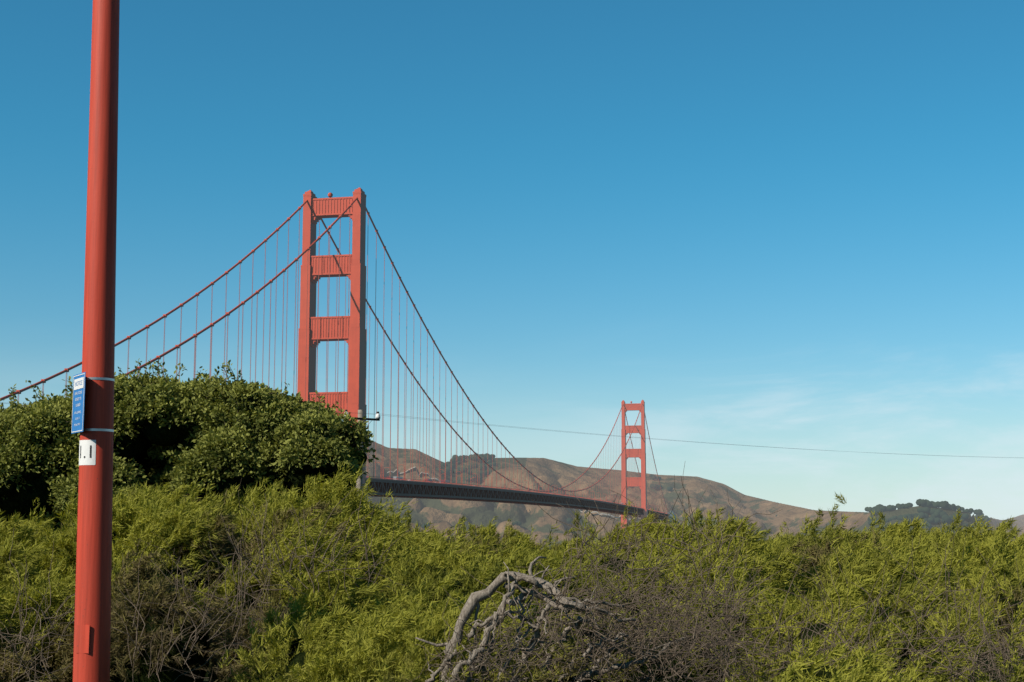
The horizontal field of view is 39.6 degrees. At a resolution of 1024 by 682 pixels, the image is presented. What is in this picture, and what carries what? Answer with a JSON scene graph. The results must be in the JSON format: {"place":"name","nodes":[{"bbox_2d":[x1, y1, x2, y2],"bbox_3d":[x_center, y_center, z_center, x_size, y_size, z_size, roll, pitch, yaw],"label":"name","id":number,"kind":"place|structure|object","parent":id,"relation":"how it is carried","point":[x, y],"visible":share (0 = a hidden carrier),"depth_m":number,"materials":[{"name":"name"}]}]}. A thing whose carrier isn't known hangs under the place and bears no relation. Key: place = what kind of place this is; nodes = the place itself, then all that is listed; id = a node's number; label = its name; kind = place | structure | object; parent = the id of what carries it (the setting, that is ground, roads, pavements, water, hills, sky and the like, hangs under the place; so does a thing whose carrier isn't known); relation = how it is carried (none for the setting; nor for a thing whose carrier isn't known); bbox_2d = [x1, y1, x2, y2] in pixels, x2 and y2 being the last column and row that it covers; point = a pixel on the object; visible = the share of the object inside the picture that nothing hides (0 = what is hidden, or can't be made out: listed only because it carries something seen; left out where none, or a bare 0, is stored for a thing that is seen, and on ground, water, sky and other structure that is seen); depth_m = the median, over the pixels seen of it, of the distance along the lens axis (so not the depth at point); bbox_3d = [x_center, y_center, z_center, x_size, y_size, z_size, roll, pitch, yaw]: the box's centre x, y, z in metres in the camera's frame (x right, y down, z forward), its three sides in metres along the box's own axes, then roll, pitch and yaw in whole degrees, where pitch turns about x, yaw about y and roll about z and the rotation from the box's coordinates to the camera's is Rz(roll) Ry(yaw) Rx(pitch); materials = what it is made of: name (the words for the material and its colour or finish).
{"place":"outdoors","nodes":[
{"label":"outdoors","id":0,"kind":"place"},
{"bbox_2d":[1,187,675,529],"bbox_3d":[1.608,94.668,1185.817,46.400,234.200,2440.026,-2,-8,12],"label":"suspension bridge","id":1,"kind":"structure","parent":0,"point":[316,209],"depth_m":742.17,"materials":[{"name":"red metal"}]},
{"bbox_2d":[0,0,1023,519],"label":"sky","id":2,"kind":"structure","parent":0,"point":[785,225],"materials":[{"name":"blue"}]},
{"bbox_2d":[387,467,688,524],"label":"headland road cut","id":3,"kind":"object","parent":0,"point":[574,509],"visible":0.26,"depth_m":2761.49,"materials":[{"name":"brown soil"}]},
{"bbox_2d":[203,441,1023,681],"bbox_3d":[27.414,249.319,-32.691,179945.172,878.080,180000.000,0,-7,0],"label":"terrain","id":4,"kind":"structure","parent":0,"point":[442,514],"depth_m":2937.15,"materials":[{"name":"brown soil"}]},
{"bbox_2d":[73,0,119,681],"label":"pole","id":5,"kind":"object","parent":4,"relation":"on","point":[92,639],"visible":0.99,"depth_m":10.59,"materials":[{"name":"red metal"}]},
{"bbox_2d":[71,372,85,433],"bbox_3d":[-3.217,0.461,10.553,0.003,0.440,0.300,5,-9,-33],"label":"sign plate","id":6,"kind":"object","parent":5,"relation":"attached to","point":[76,421],"visible":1,"depth_m":10.54,"materials":[{"name":"blue metal"}]},
{"bbox_2d":[71,373,84,432],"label":"white sign markings","id":7,"kind":"object","parent":6,"relation":"on","point":[75,386],"visible":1,"depth_m":10.56,"materials":[{"name":"white paint"}]},
{"bbox_2d":[79,440,95,464],"bbox_3d":[-3.157,0.826,10.514,0.210,0.185,0.059,-7,-10,43],"label":"pole sticker","id":8,"kind":"object","parent":5,"relation":"attached to","point":[85,450],"visible":1,"depth_m":10.47,"materials":[{"name":"white paper"}]},
{"bbox_2d":[80,445,91,457],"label":"sticker markings","id":9,"kind":"object","parent":8,"relation":"on","point":[90,451],"visible":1,"depth_m":10.46,"materials":[{"name":"black paint"}]},
{"bbox_2d":[83,377,114,431],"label":"metal straps","id":10,"kind":"object","parent":5,"relation":"attached to","point":[97,378],"visible":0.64,"depth_m":10.54,"materials":[{"name":"silver metal"}]},
{"bbox_2d":[0,386,366,530],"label":"bush","id":11,"kind":"object","parent":4,"relation":"on","point":[20,502],"visible":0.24,"depth_m":41.44,"materials":[{"name":"green plant"}]},
{"bbox_2d":[0,358,378,531],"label":"broadleaf tree","id":12,"kind":"object","parent":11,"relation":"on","point":[20,422],"depth_m":41.78,"materials":[{"name":"green plant"}]},
{"bbox_2d":[2,361,369,481],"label":"leaves","id":13,"kind":"object","parent":12,"relation":"on","point":[175,407],"visible":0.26,"depth_m":43.39,"materials":[{"name":"green plant"}]},
{"bbox_2d":[356,410,362,490],"bbox_3d":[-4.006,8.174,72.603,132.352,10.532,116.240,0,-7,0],"label":"wooden utility pole","id":14,"kind":"object","parent":4,"relation":"on","point":[359,480],"visible":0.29,"depth_m":69.65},
{"bbox_2d":[344,410,379,426],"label":"utility pole crossarms","id":15,"kind":"object","parent":14,"relation":"attached to","point":[372,419],"visible":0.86,"depth_m":70.12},
{"bbox_2d":[0,403,1021,457],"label":"utility pole wires","id":16,"kind":"object","parent":14,"relation":"attached to","point":[632,437],"visible":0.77,"depth_m":82.48,"materials":[{"name":"black metal"}]},
{"bbox_2d":[0,460,1023,681],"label":"bushes","id":17,"kind":"object","parent":4,"relation":"on","point":[378,641],"visible":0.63,"depth_m":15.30,"materials":[{"name":"green plant"}]},
{"bbox_2d":[421,453,989,533],"bbox_3d":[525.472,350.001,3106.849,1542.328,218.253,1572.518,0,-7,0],"label":"trees","id":18,"kind":"object","parent":4,"relation":"on","point":[926,504],"visible":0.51,"depth_m":2775.02,"materials":[{"name":"green plant"}]},
{"bbox_3d":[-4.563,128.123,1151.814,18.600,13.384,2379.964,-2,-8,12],"label":"golden gate bridge roadway","id":19,"kind":"structure","parent":0,"visible":0},
{"bbox_2d":[387,477,513,489],"bbox_3d":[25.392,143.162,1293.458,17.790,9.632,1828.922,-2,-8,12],"label":"vehicles","id":20,"kind":"object","parent":19,"relation":"on","point":[431,480],"depth_m":924.21,"materials":[{"name":"red paint"}]},
{"bbox_2d":[367,479,667,518],"bbox_3d":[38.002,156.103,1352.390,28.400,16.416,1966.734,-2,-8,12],"label":"bridge deck","id":21,"kind":"structure","parent":19,"relation":"on","point":[403,489],"depth_m":1036.01,"materials":[{"name":"grey metal"}]},
{"bbox_2d":[18,210,656,507],"bbox_3d":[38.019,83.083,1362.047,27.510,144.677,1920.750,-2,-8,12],"label":"suspender cables","id":22,"kind":"object","parent":21,"relation":"on","point":[376,378],"visible":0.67,"depth_m":791.55,"materials":[{"name":"red metal"}]},
{"bbox_2d":[393,476,648,509],"bbox_3d":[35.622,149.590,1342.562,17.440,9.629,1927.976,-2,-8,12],"label":"vehicles","id":23,"kind":"object","parent":19,"relation":"on","point":[394,477],"visible":0.03,"depth_m":845.22,"materials":[{"name":"grey paint"}]}
]}

